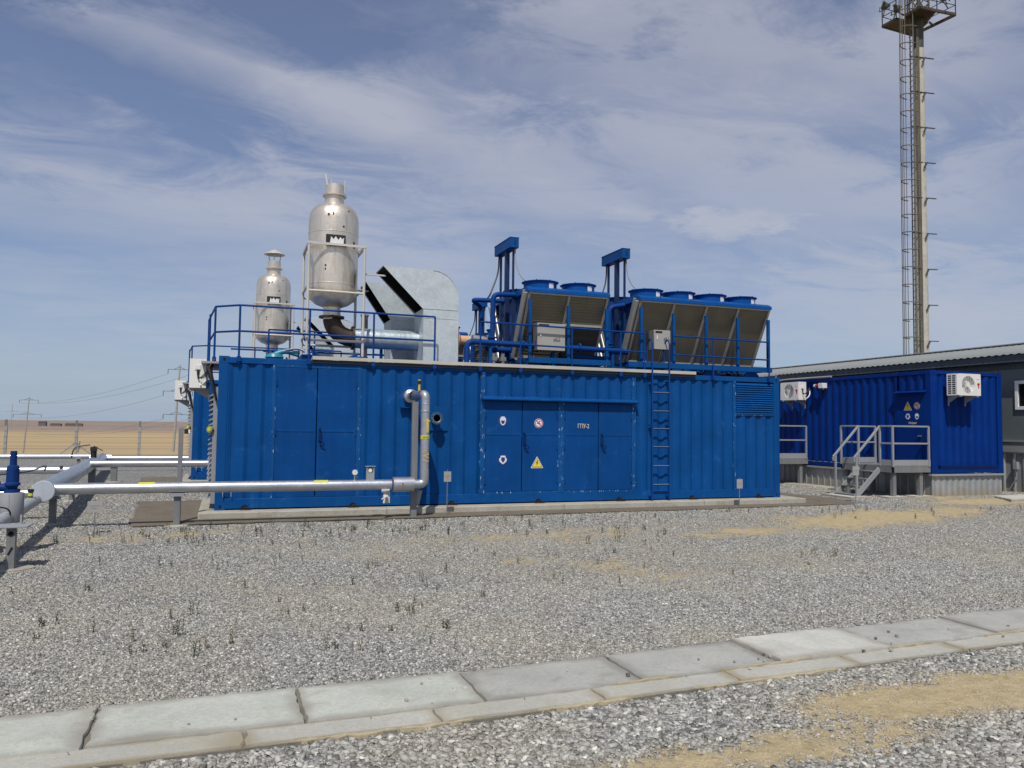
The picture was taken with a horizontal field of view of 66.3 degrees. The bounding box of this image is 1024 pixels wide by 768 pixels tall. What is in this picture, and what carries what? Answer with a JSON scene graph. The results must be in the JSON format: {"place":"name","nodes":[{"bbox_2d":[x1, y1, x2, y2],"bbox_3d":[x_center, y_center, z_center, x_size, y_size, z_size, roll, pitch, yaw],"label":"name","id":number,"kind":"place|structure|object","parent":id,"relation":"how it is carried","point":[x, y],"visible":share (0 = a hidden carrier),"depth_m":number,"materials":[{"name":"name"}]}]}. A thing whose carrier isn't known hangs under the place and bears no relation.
{"place":"outdoors","nodes":[
{"label":"outdoors","id":0,"kind":"place"},
{"bbox_2d":[0,707,97,758],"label":"paving slab","id":1,"kind":"structure","parent":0,"point":[32,734],"depth_m":4.12,"materials":[{"name":"concrete"}]},
{"bbox_2d":[0,420,189,454],"bbox_3d":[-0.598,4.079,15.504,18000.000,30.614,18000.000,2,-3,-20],"label":"steppe field","id":2,"kind":"structure","parent":0,"point":[157,439],"depth_m":879.27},
{"bbox_2d":[13,397,41,452],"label":"utility pole","id":3,"kind":"object","parent":2,"relation":"on","point":[26,423],"visible":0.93,"depth_m":255.66,"materials":[{"name":"concrete"}]},
{"bbox_2d":[38,421,46,425],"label":"farm building","id":4,"kind":"structure","parent":2,"relation":"on","point":[42,423],"depth_m":1321.93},
{"bbox_2d":[65,423,82,426],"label":"farm building","id":5,"kind":"structure","parent":2,"relation":"on","point":[74,424],"depth_m":1337.70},
{"bbox_2d":[0,419,188,455],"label":"fence","id":6,"kind":"object","parent":2,"relation":"on","point":[75,443],"visible":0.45,"depth_m":37.02,"materials":[{"name":"metal"}]},
{"bbox_2d":[163,365,192,451],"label":"utility pole","id":7,"kind":"object","parent":2,"relation":"on","point":[175,423],"visible":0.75,"depth_m":173.64,"materials":[{"name":"concrete"}]},
{"bbox_2d":[22,374,187,434],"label":"power line","id":8,"kind":"object","parent":7,"relation":"attached to","point":[103,410],"visible":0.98,"depth_m":203.64,"materials":[{"name":"grey metal"}]},
{"bbox_2d":[0,455,1023,767],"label":"gravel yard","id":9,"kind":"structure","parent":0,"point":[894,709],"depth_m":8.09,"materials":[{"name":"grey gravel"}]},
{"bbox_2d":[0,515,34,572],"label":"valve stand","id":10,"kind":"object","parent":9,"relation":"on","point":[10,565],"visible":0.92,"depth_m":8.81,"materials":[{"name":"grey metal"}]},
{"bbox_2d":[38,617,45,626],"bbox_3d":[-3.822,1.935,6.366,0.076,0.099,0.085,3,-4,-41],"label":"weed","id":11,"kind":"object","parent":9,"relation":"on","point":[41,621],"visible":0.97,"depth_m":6.36,"materials":[{"name":"green plant"}]},
{"bbox_2d":[40,495,65,525],"bbox_3d":[-7.480,2.066,12.769,0.400,0.490,0.400,2,-3,-20],"label":"pipe support","id":12,"kind":"object","parent":9,"relation":"on","point":[52,514],"visible":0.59,"depth_m":12.72,"materials":[{"name":"grey metal"}]},
{"bbox_2d":[62,480,81,501],"bbox_3d":[-9.297,2.253,16.572,0.400,0.490,0.400,2,-3,-20],"label":"pipe support","id":13,"kind":"object","parent":9,"relation":"on","point":[71,498],"visible":0.22,"depth_m":16.52,"materials":[{"name":"grey metal"}]},
{"bbox_2d":[0,444,106,501],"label":"header pipe","id":14,"kind":"object","parent":13,"relation":"on","point":[45,490],"visible":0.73,"depth_m":14.45,"materials":[{"name":"metal"}]},
{"bbox_2d":[0,489,40,529],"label":"feeder pipe","id":15,"kind":"object","parent":14,"relation":"attached to","point":[31,501],"visible":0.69,"depth_m":10.97,"materials":[{"name":"grey metal"}]},
{"bbox_2d":[0,451,24,523],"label":"safety valve","id":16,"kind":"object","parent":15,"relation":"attached to","point":[12,496],"visible":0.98,"depth_m":9.82,"materials":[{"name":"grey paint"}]},
{"bbox_2d":[20,489,27,497],"bbox_3d":[-14.135,1.658,11.080,13.400,0.139,0.140,2,-3,-20],"label":"branch pipe","id":17,"kind":"object","parent":14,"relation":"attached to","point":[25,491],"depth_m":13.19,"materials":[{"name":"metal"}]},
{"bbox_2d":[0,466,71,473],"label":"branch pipe","id":18,"kind":"object","parent":14,"relation":"attached to","point":[52,470],"depth_m":18.68,"materials":[{"name":"metal"}]},
{"bbox_2d":[89,456,188,459],"bbox_3d":[-11.343,2.626,27.744,6.400,0.185,0.185,2,-3,-20],"label":"gas pipe","id":19,"kind":"object","parent":14,"relation":"attached to","point":[143,457],"visible":0.33,"depth_m":27.16,"materials":[{"name":"metal"}]},
{"bbox_2d":[88,468,96,482],"bbox_3d":[-10.998,2.449,20.524,0.400,0.490,0.400,2,-3,-20],"label":"pipe support","id":20,"kind":"object","parent":9,"relation":"on","point":[92,476],"visible":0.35,"depth_m":20.46,"materials":[{"name":"grey metal"}]},
{"bbox_2d":[87,499,102,533],"bbox_3d":[-6.220,1.986,11.684,0.200,0.540,0.024,2,-3,-20],"label":"marker sign","id":21,"kind":"object","parent":9,"relation":"on","point":[95,506],"visible":0.94,"depth_m":11.68,"materials":[{"name":"grey metal"}]},
{"bbox_2d":[106,467,120,482],"bbox_3d":[-11.149,2.526,21.957,0.400,0.490,0.400,2,-3,-20],"label":"pipe support","id":22,"kind":"object","parent":9,"relation":"on","point":[113,474],"visible":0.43,"depth_m":21.88,"materials":[{"name":"grey metal"}]},
{"bbox_2d":[0,732,244,767],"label":"kerb stone","id":23,"kind":"object","parent":9,"relation":"on","point":[130,754],"visible":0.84,"depth_m":3.90,"materials":[{"name":"concrete"}]},
{"bbox_2d":[140,477,182,481],"bbox_3d":[-3.415,2.947,24.392,15.159,0.012,4.182,2,-3,-20],"label":"bare earth strip","id":24,"kind":"object","parent":9,"relation":"on","point":[158,479],"visible":0.06,"depth_m":22.73,"materials":[{"name":"beige soil"}]},
{"bbox_2d":[175,618,184,636],"bbox_3d":[-2.608,1.912,6.154,0.045,0.155,0.103,0,-3,18],"label":"weed","id":25,"kind":"object","parent":9,"relation":"on","point":[179,623],"visible":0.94,"depth_m":6.15,"materials":[{"name":"plant"}]},
{"bbox_2d":[188,600,199,614],"bbox_3d":[-2.764,1.946,6.813,0.110,0.145,0.049,3,-4,-33],"label":"weed","id":26,"kind":"object","parent":9,"relation":"on","point":[193,606],"visible":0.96,"depth_m":6.81,"materials":[{"name":"plant"}]},
{"bbox_2d":[182,474,206,481],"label":"foundation slab","id":27,"kind":"structure","parent":9,"relation":"on","point":[186,478],"depth_m":21.45,"materials":[{"name":"concrete"}]},
{"bbox_2d":[182,345,487,479],"bbox_3d":[-3.534,0.994,24.562,12.494,3.702,2.572,2,-3,-20],"label":"generator container","id":28,"kind":"object","parent":27,"relation":"on","point":[199,423],"visible":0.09,"depth_m":21.54,"materials":[{"name":"metal"}]},
{"bbox_2d":[174,380,188,406],"bbox_3d":[-9.344,0.309,22.226,0.403,0.790,0.948,2,-3,-20],"label":"air conditioner","id":29,"kind":"object","parent":28,"relation":"attached to","point":[180,392],"visible":0.91,"depth_m":21.91,"materials":[{"name":"grey paint"}]},
{"bbox_2d":[252,250,311,359],"bbox_3d":[-6.466,-1.981,23.306,2.450,3.970,1.250,2,-3,-20],"label":"exhaust silencer","id":30,"kind":"object","parent":28,"relation":"on","point":[273,286],"visible":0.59,"depth_m":22.74,"materials":[{"name":"silver metal"}]},
{"bbox_2d":[291,325,330,356],"bbox_3d":[-6.175,-0.876,24.544,1.810,1.885,0.777,2,-3,-20],"label":"air duct","id":31,"kind":"object","parent":28,"relation":"on","point":[298,327],"visible":0.1,"depth_m":24.24,"materials":[{"name":"silver metal"}]},
{"bbox_2d":[294,317,358,360],"bbox_3d":[-5.583,-0.988,23.412,1.900,2.000,0.797,2,-3,-20],"label":"air duct","id":32,"kind":"object","parent":28,"relation":"on","point":[317,324],"visible":0.27,"depth_m":23.21,"materials":[{"name":"silver metal"}]},
{"bbox_2d":[379,345,473,361],"bbox_3d":[-2.768,-0.727,24.680,4.211,1.705,1.449,2,-3,-20],"label":"cooling pipework","id":33,"kind":"object","parent":28,"relation":"on","point":[471,350],"depth_m":25.05,"materials":[{"name":"blue metal"}]},
{"bbox_2d":[458,327,467,365],"bbox_3d":[-2.688,-0.821,25.007,2.020,1.930,2.378,2,-3,-20],"label":"dry cooler","id":34,"kind":"object","parent":28,"relation":"on","point":[461,351],"visible":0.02,"depth_m":24.45,"materials":[{"name":"blue paint"}]},
{"bbox_2d":[469,302,489,347],"bbox_3d":[-1.006,-1.269,25.412,0.617,2.910,1.550,3,-4,-34],"label":"expansion tank","id":35,"kind":"object","parent":28,"relation":"on","point":[476,309],"visible":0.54,"depth_m":25.61,"materials":[{"name":"blue metal"}]},
{"bbox_2d":[474,329,497,366],"bbox_3d":[0.431,-0.721,26.142,3.760,1.930,2.378,2,-3,-20],"label":"dry cooler","id":36,"kind":"object","parent":28,"relation":"on","point":[487,334],"visible":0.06,"depth_m":24.98,"materials":[{"name":"blue paint"}]},
{"bbox_2d":[191,641,200,657],"bbox_3d":[-2.262,1.895,5.611,0.048,0.126,0.109,0,-3,8],"label":"weed","id":37,"kind":"object","parent":9,"relation":"on","point":[195,647],"visible":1,"depth_m":5.60,"materials":[{"name":"green plant"}]},
{"bbox_2d":[324,633,328,649],"bbox_3d":[-1.384,1.919,5.826,0.054,0.136,0.045,1,-3,-5],"label":"weed","id":38,"kind":"object","parent":9,"relation":"on","point":[326,643],"visible":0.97,"depth_m":5.83,"materials":[{"name":"plant"}]},
{"bbox_2d":[244,709,441,747],"bbox_3d":[-0.914,1.920,4.276,1.045,0.108,0.226,2,-3,-20],"label":"kerb stone","id":39,"kind":"object","parent":9,"relation":"on","point":[272,735],"visible":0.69,"depth_m":4.26,"materials":[{"name":"concrete"}]},
{"bbox_2d":[409,603,415,614],"bbox_3d":[-0.882,1.983,6.902,0.046,0.118,0.103,0,-3,20],"label":"weed","id":40,"kind":"object","parent":9,"relation":"on","point":[412,608],"visible":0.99,"depth_m":6.90,"materials":[{"name":"plant"}]},
{"bbox_2d":[128,493,854,526],"bbox_3d":[0.320,2.593,17.116,15.800,0.012,4.426,2,-3,-20],"label":"bare earth strip","id":41,"kind":"object","parent":9,"relation":"on","point":[154,513],"visible":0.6,"depth_m":14.77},
{"bbox_2d":[164,493,188,526],"bbox_3d":[-5.455,2.055,12.764,0.400,0.560,0.400,2,-3,-20],"label":"pipe support","id":42,"kind":"object","parent":41,"relation":"on","point":[176,509],"visible":0.82,"depth_m":12.71,"materials":[{"name":"grey metal"}]},
{"bbox_2d":[53,380,429,502],"bbox_3d":[-4.481,0.962,13.635,6.080,2.220,1.138,2,-3,-20],"label":"gas pipe","id":43,"kind":"object","parent":42,"relation":"on","point":[409,395],"visible":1,"depth_m":13.42,"materials":[{"name":"metal"}]},
{"bbox_2d":[177,428,190,517],"bbox_3d":[-5.470,1.525,13.057,0.190,1.590,0.070,2,-3,-20],"label":"sensor post","id":44,"kind":"object","parent":41,"relation":"on","point":[180,454],"visible":0.69,"depth_m":13.02,"materials":[{"name":"grey metal"}]},
{"bbox_2d":[410,402,421,515],"bbox_3d":[-1.739,1.395,14.348,0.215,2.140,0.080,2,-3,-20],"label":"riser support","id":45,"kind":"object","parent":41,"relation":"on","point":[415,495],"visible":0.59,"depth_m":14.30,"materials":[{"name":"grey metal"}]},
{"bbox_2d":[444,470,450,514],"bbox_3d":[-1.209,2.039,14.612,0.140,0.875,0.024,2,-3,-20],"label":"marker sign","id":46,"kind":"object","parent":41,"relation":"on","point":[447,476],"visible":0.94,"depth_m":14.62,"materials":[{"name":"grey metal"}]},
{"bbox_2d":[737,478,742,505],"bbox_3d":[4.917,2.353,16.944,0.150,0.650,0.024,2,-3,-20],"label":"marker sign","id":47,"kind":"object","parent":41,"relation":"on","point":[739,483],"visible":0.94,"depth_m":16.94,"materials":[{"name":"grey metal"}]},
{"bbox_2d":[198,495,805,518],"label":"foundation slab","id":48,"kind":"structure","parent":9,"relation":"on","point":[206,510],"depth_m":15.31,"materials":[{"name":"concrete"}]},
{"bbox_2d":[201,304,779,510],"bbox_3d":[-0.063,0.627,17.109,12.494,3.702,2.572,2,-3,-20],"label":"generator container","id":49,"kind":"object","parent":48,"relation":"on","point":[520,432],"visible":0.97,"depth_m":15.76,"materials":[{"name":"blue metal"}]},
{"bbox_2d":[188,358,209,402],"bbox_3d":[-5.873,-0.059,14.773,0.403,0.790,0.948,2,-3,-20],"label":"air conditioner","id":50,"kind":"object","parent":49,"relation":"attached to","point":[198,377],"visible":0.92,"depth_m":14.46,"materials":[{"name":"grey paint"}]},
{"bbox_2d":[265,348,304,358],"bbox_3d":[-4.259,-0.564,15.278,1.129,0.286,0.356,0,-3,7],"label":"roof blower","id":51,"kind":"object","parent":49,"relation":"on","point":[277,354],"visible":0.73,"depth_m":15.29,"materials":[{"name":"teal paint"}]},
{"bbox_2d":[273,367,316,497],"bbox_3d":[-3.995,0.890,14.438,0.744,2.373,0.064,2,-3,-20],"label":"door","id":52,"kind":"structure","parent":49,"relation":"in","point":[296,388],"depth_m":14.43,"materials":[{"name":"blue paint"}]},
{"bbox_2d":[315,369,357,496],"bbox_3d":[-3.271,0.911,14.669,0.739,2.373,0.124,2,-3,-20],"label":"door","id":53,"kind":"structure","parent":49,"relation":"in","point":[337,389],"depth_m":14.69,"materials":[{"name":"blue paint"}]},
{"bbox_2d":[297,174,418,361],"bbox_3d":[-2.996,-2.260,15.848,2.450,3.793,1.250,2,-3,-20],"label":"exhaust silencer","id":54,"kind":"object","parent":49,"relation":"on","point":[332,253],"visible":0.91,"depth_m":15.32,"materials":[{"name":"silver metal"}]},
{"bbox_2d":[360,314,368,356],"bbox_3d":[-3.252,-0.918,17.238,0.180,1.240,0.180,2,-3,-20],"label":"vent pipe","id":55,"kind":"object","parent":49,"relation":"on","point":[366,327],"visible":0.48,"depth_m":17.20,"materials":[{"name":"grey metal"}]},
{"bbox_2d":[357,281,414,363],"bbox_3d":[-2.704,-1.243,17.090,1.810,1.885,0.777,2,-3,-20],"label":"air duct","id":56,"kind":"object","parent":49,"relation":"on","point":[382,297],"visible":0.23,"depth_m":16.80,"materials":[{"name":"silver metal"}]},
{"bbox_2d":[366,265,458,364],"bbox_3d":[-2.112,-1.356,15.959,1.900,2.000,0.797,2,-3,-20],"label":"air duct","id":57,"kind":"object","parent":49,"relation":"on","point":[425,292],"visible":0.98,"depth_m":15.79,"materials":[{"name":"silver metal"}]},
{"bbox_2d":[429,406,447,430],"bbox_3d":[-1.460,0.666,15.247,0.500,0.480,0.275,2,-3,-20],"label":"pipe flange","id":58,"kind":"object","parent":49,"relation":"attached to","point":[438,418],"visible":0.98,"depth_m":15.34,"materials":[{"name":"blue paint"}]},
{"bbox_2d":[484,401,521,491],"bbox_3d":[-0.186,1.256,15.812,0.801,1.813,0.064,2,-3,-20],"label":"door","id":59,"kind":"structure","parent":49,"relation":"in","point":[503,419],"depth_m":15.80,"materials":[{"name":"blue paint"}]},
{"bbox_2d":[487,237,524,363],"bbox_3d":[-0.071,-1.718,17.036,0.617,2.910,1.550,3,-4,-34],"label":"expansion tank","id":60,"kind":"object","parent":49,"relation":"on","point":[507,247],"visible":0.84,"depth_m":17.14,"materials":[{"name":"blue metal"}]},
{"bbox_2d":[521,402,557,490],"bbox_3d":[0.592,1.279,16.064,0.797,1.813,0.124,2,-3,-20],"label":"door","id":61,"kind":"structure","parent":49,"relation":"in","point":[539,419],"depth_m":16.08,"materials":[{"name":"blue paint"}]},
{"bbox_2d":[458,292,628,371],"bbox_3d":[0.703,-1.095,17.227,4.211,1.705,1.449,2,-3,-20],"label":"cooling pipework","id":62,"kind":"object","parent":49,"relation":"on","point":[467,342],"visible":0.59,"depth_m":16.69,"materials":[{"name":"blue paint"}]},
{"bbox_2d":[488,279,610,370],"bbox_3d":[0.783,-1.188,17.554,2.020,1.930,2.378,2,-3,-20],"label":"dry cooler","id":63,"kind":"object","parent":49,"relation":"on","point":[579,305],"visible":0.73,"depth_m":16.70,"materials":[{"name":"blue paint"}]},
{"bbox_2d":[533,323,564,352],"bbox_3d":[0.784,-0.953,16.465,0.630,0.620,0.262,2,-3,-20],"label":"control cabinet","id":64,"kind":"object","parent":63,"relation":"attached to","point":[548,336],"visible":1,"depth_m":16.36,"materials":[{"name":"grey metal"}]},
{"bbox_2d":[564,403,597,489],"bbox_3d":[1.437,1.308,16.403,0.797,1.813,0.064,2,-3,-20],"label":"door","id":65,"kind":"structure","parent":49,"relation":"in","point":[580,419],"depth_m":16.40,"materials":[{"name":"blue paint"}]},
{"bbox_2d":[598,404,631,489],"bbox_3d":[2.212,1.331,16.654,0.796,1.813,0.124,2,-3,-20],"label":"door","id":66,"kind":"structure","parent":49,"relation":"in","point":[614,420],"depth_m":16.67,"materials":[{"name":"blue paint"}]},
{"bbox_2d":[601,248,635,371],"bbox_3d":[2.465,-1.637,17.959,0.617,2.910,1.550,3,-4,-34],"label":"expansion tank","id":67,"kind":"object","parent":49,"relation":"on","point":[616,258],"visible":0.67,"depth_m":18.05,"materials":[{"name":"blue metal"}]},
{"bbox_2d":[596,288,771,377],"bbox_3d":[3.902,-1.089,18.689,3.760,1.930,2.378,2,-3,-20],"label":"dry cooler","id":68,"kind":"object","parent":49,"relation":"on","point":[689,313],"visible":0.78,"depth_m":17.89,"materials":[{"name":"blue paint"}]},
{"bbox_2d":[649,330,669,351],"bbox_3d":[3.273,-0.943,17.375,0.410,0.480,0.262,2,-3,-20],"label":"control cabinet","id":69,"kind":"object","parent":68,"relation":"attached to","point":[659,338],"visible":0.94,"depth_m":17.27,"materials":[{"name":"grey metal"}]},
{"bbox_2d":[433,689,604,721],"bbox_3d":[0.049,1.952,4.649,1.035,0.108,0.223,2,-3,-22],"label":"kerb stone","id":70,"kind":"object","parent":9,"relation":"on","point":[528,704],"visible":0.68,"depth_m":4.62,"materials":[{"name":"concrete"}]},
{"bbox_2d":[67,612,1009,753],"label":"stone crumbs","id":71,"kind":"object","parent":9,"relation":"on","point":[627,674],"visible":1,"depth_m":5.37,"materials":[{"name":"grey stone"}]},
{"bbox_2d":[82,643,1023,767],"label":"joint fill","id":72,"kind":"object","parent":9,"relation":"on","point":[243,748],"visible":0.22,"depth_m":4.40,"materials":[{"name":"concrete"}]},
{"bbox_2d":[85,688,303,748],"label":"paving slab","id":73,"kind":"structure","parent":72,"relation":"on","point":[151,721],"depth_m":4.36,"materials":[{"name":"concrete"}]},
{"bbox_2d":[297,671,483,722],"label":"paving slab","id":74,"kind":"structure","parent":72,"relation":"on","point":[341,701],"depth_m":4.73,"materials":[{"name":"concrete"}]},
{"bbox_2d":[459,656,639,701],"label":"paving slab","id":75,"kind":"structure","parent":72,"relation":"on","point":[510,682],"depth_m":5.14,"materials":[{"name":"grey concrete"}]},
{"bbox_2d":[289,629,1023,743],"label":"clay seam","id":76,"kind":"object","parent":72,"relation":"on","point":[454,723],"visible":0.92,"depth_m":4.81,"materials":[{"name":"beige soil"}]},
{"bbox_2d":[603,642,775,678],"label":"paving slab","id":77,"kind":"structure","parent":72,"relation":"on","point":[682,661],"depth_m":5.57,"materials":[{"name":"grey concrete"}]},
{"bbox_2d":[730,627,889,660],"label":"paving slab","id":78,"kind":"structure","parent":72,"relation":"on","point":[817,643],"depth_m":5.95,"materials":[{"name":"concrete"}]},
{"bbox_2d":[838,617,993,646],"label":"paving slab","id":79,"kind":"structure","parent":72,"relation":"on","point":[934,630],"depth_m":6.43,"materials":[{"name":"grey concrete"}]},
{"bbox_2d":[939,607,1023,632],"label":"paving slab","id":80,"kind":"structure","parent":72,"relation":"on","point":[997,621],"depth_m":6.86,"materials":[{"name":"grey concrete"}]},
{"bbox_2d":[614,531,620,541],"bbox_3d":[1.546,2.240,11.521,0.130,0.190,0.057,0,-3,16],"label":"weed","id":81,"kind":"object","parent":9,"relation":"on","point":[617,536],"visible":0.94,"depth_m":11.51,"materials":[{"name":"green plant"}]},
{"bbox_2d":[591,671,739,699],"bbox_3d":[1.004,1.985,5.038,1.022,0.108,0.218,2,-3,-22],"label":"kerb stone","id":82,"kind":"object","parent":9,"relation":"on","point":[650,687],"visible":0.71,"depth_m":5.01,"materials":[{"name":"concrete"}]},
{"bbox_2d":[724,656,859,680],"bbox_3d":[1.947,2.018,5.435,1.036,0.108,0.221,2,-3,-22],"label":"kerb stone","id":83,"kind":"object","parent":9,"relation":"on","point":[767,671],"visible":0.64,"depth_m":5.42,"materials":[{"name":"concrete"}]},
{"bbox_2d":[780,425,807,483],"bbox_3d":[8.008,2.175,24.051,1.222,1.820,1.694,2,-3,-20],"label":"second landing","id":84,"kind":"object","parent":9,"relation":"on","point":[800,459],"visible":0.35,"depth_m":23.38,"materials":[{"name":"grey metal"}]},
{"bbox_2d":[780,481,838,487],"bbox_3d":[7.841,3.106,25.089,0.350,0.110,6.900,2,-3,-20],"label":"kerb strip","id":85,"kind":"object","parent":9,"relation":"on","point":[807,484],"visible":0.09,"depth_m":22.94,"materials":[{"name":"concrete"}]},
{"bbox_2d":[852,465,858,502],"bbox_3d":[7.947,2.327,18.128,0.190,0.905,0.024,2,-3,-20],"label":"marker sign","id":86,"kind":"object","parent":9,"relation":"on","point":[855,469],"visible":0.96,"depth_m":18.13,"materials":[{"name":"grey metal"}]},
{"bbox_2d":[822,425,933,498],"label":"entrance steps","id":87,"kind":"structure","parent":9,"relation":"on","point":[893,467],"depth_m":19.35,"materials":[{"name":"grey metal"}]},
{"bbox_2d":[757,342,1023,491],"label":"grey building","id":88,"kind":"structure","parent":9,"relation":"on","point":[1006,361],"depth_m":22.70,"materials":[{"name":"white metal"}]},
{"bbox_2d":[1014,380,1023,409],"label":"window","id":89,"kind":"structure","parent":88,"relation":"in","point":[1019,385],"depth_m":21.31,"materials":[{"name":"white plastic"}]},
{"bbox_2d":[780,464,1004,495],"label":"plinth","id":90,"kind":"structure","parent":9,"relation":"on","point":[953,484],"depth_m":20.21,"materials":[{"name":"grey paint"}]},
{"bbox_2d":[775,370,1003,473],"bbox_3d":[9.438,1.181,25.602,2.564,2.753,12.244,2,-3,-20],"label":"control container","id":91,"kind":"object","parent":90,"relation":"on","point":[968,438],"visible":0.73,"depth_m":20.36,"materials":[{"name":"blue metal"}]},
{"bbox_2d":[780,382,809,408],"bbox_3d":[8.585,0.345,23.718,0.403,0.790,0.948,2,-3,-20],"label":"air conditioner","id":92,"kind":"object","parent":91,"relation":"attached to","point":[790,392],"visible":1,"depth_m":23.56,"materials":[{"name":"grey paint"}]},
{"bbox_2d":[813,383,826,390],"bbox_3d":[9.063,0.096,23.058,0.185,0.233,0.406,2,-3,-20],"label":"siren","id":93,"kind":"object","parent":91,"relation":"attached to","point":[822,386],"visible":1,"depth_m":22.91,"materials":[{"name":"white plastic"}]},
{"bbox_2d":[898,392,925,459],"bbox_3d":[10.220,1.146,20.062,0.097,1.950,0.880,2,-3,-20],"label":"door","id":94,"kind":"structure","parent":91,"relation":"in","point":[911,406],"depth_m":20.06,"materials":[{"name":"blue paint"}]},
{"bbox_2d":[946,373,980,405],"bbox_3d":[11.302,0.151,19.577,0.948,0.790,0.403,2,-3,-20],"label":"air conditioner","id":95,"kind":"object","parent":91,"relation":"attached to","point":[967,387],"visible":1,"depth_m":19.42,"materials":[{"name":"white metal"}]},
{"bbox_2d":[840,642,962,665],"bbox_3d":[2.908,2.051,5.831,1.056,0.108,0.223,2,-3,-23],"label":"kerb stone","id":96,"kind":"object","parent":9,"relation":"on","point":[903,653],"visible":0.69,"depth_m":5.80,"materials":[{"name":"concrete"}]},
{"bbox_2d":[882,0,955,354],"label":"lighting mast","id":97,"kind":"object","parent":9,"relation":"on","point":[913,22],"visible":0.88,"depth_m":47.74,"materials":[{"name":"metal"}]},
{"bbox_2d":[879,0,890,15],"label":"floodlight","id":98,"kind":"object","parent":97,"relation":"attached to","point":[884,6],"visible":1,"depth_m":49.33,"materials":[{"name":"metal"}]},
{"bbox_2d":[890,4,901,19],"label":"floodlight","id":99,"kind":"object","parent":97,"relation":"attached to","point":[895,10],"visible":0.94,"depth_m":48.63,"materials":[{"name":"metal"}]},
{"bbox_2d":[944,631,1023,650],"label":"kerb stone","id":100,"kind":"object","parent":9,"relation":"on","point":[1009,639],"visible":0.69,"depth_m":6.17,"materials":[{"name":"concrete"}]},
{"bbox_2d":[994,494,1023,501],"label":"paving slab","id":101,"kind":"structure","parent":9,"relation":"on","point":[1015,498],"depth_m":18.74,"materials":[{"name":"concrete"}]},
{"bbox_3d":[-14.714,2.738,26.612,0.400,0.490,0.400,2,-3,-20],"label":"pipe support","id":102,"kind":"object","parent":9,"relation":"on","visible":0},
{"bbox_2d":[0,454,111,458],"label":"branch pipe","id":103,"kind":"object","parent":102,"relation":"on","point":[45,456],"visible":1,"depth_m":26.26,"materials":[{"name":"metal"}]},
{"bbox_3d":[-8.607,2.432,20.333,0.400,0.560,0.400,2,-3,-20],"label":"pipe support","id":104,"kind":"object","parent":9,"relation":"on","visible":0},
{"bbox_2d":[90,460,208,466],"bbox_3d":[-7.550,2.096,20.736,6.400,0.185,0.185,2,-3,-20],"label":"gas pipe","id":105,"kind":"object","parent":104,"relation":"on","point":[145,463],"visible":0.34,"depth_m":20.02,"materials":[{"name":"metal"}]},
{"bbox_2d":[0,0,1023,421],"label":"sky","id":106,"kind":"structure","parent":0,"point":[153,153],"materials":[{"name":"blue"}]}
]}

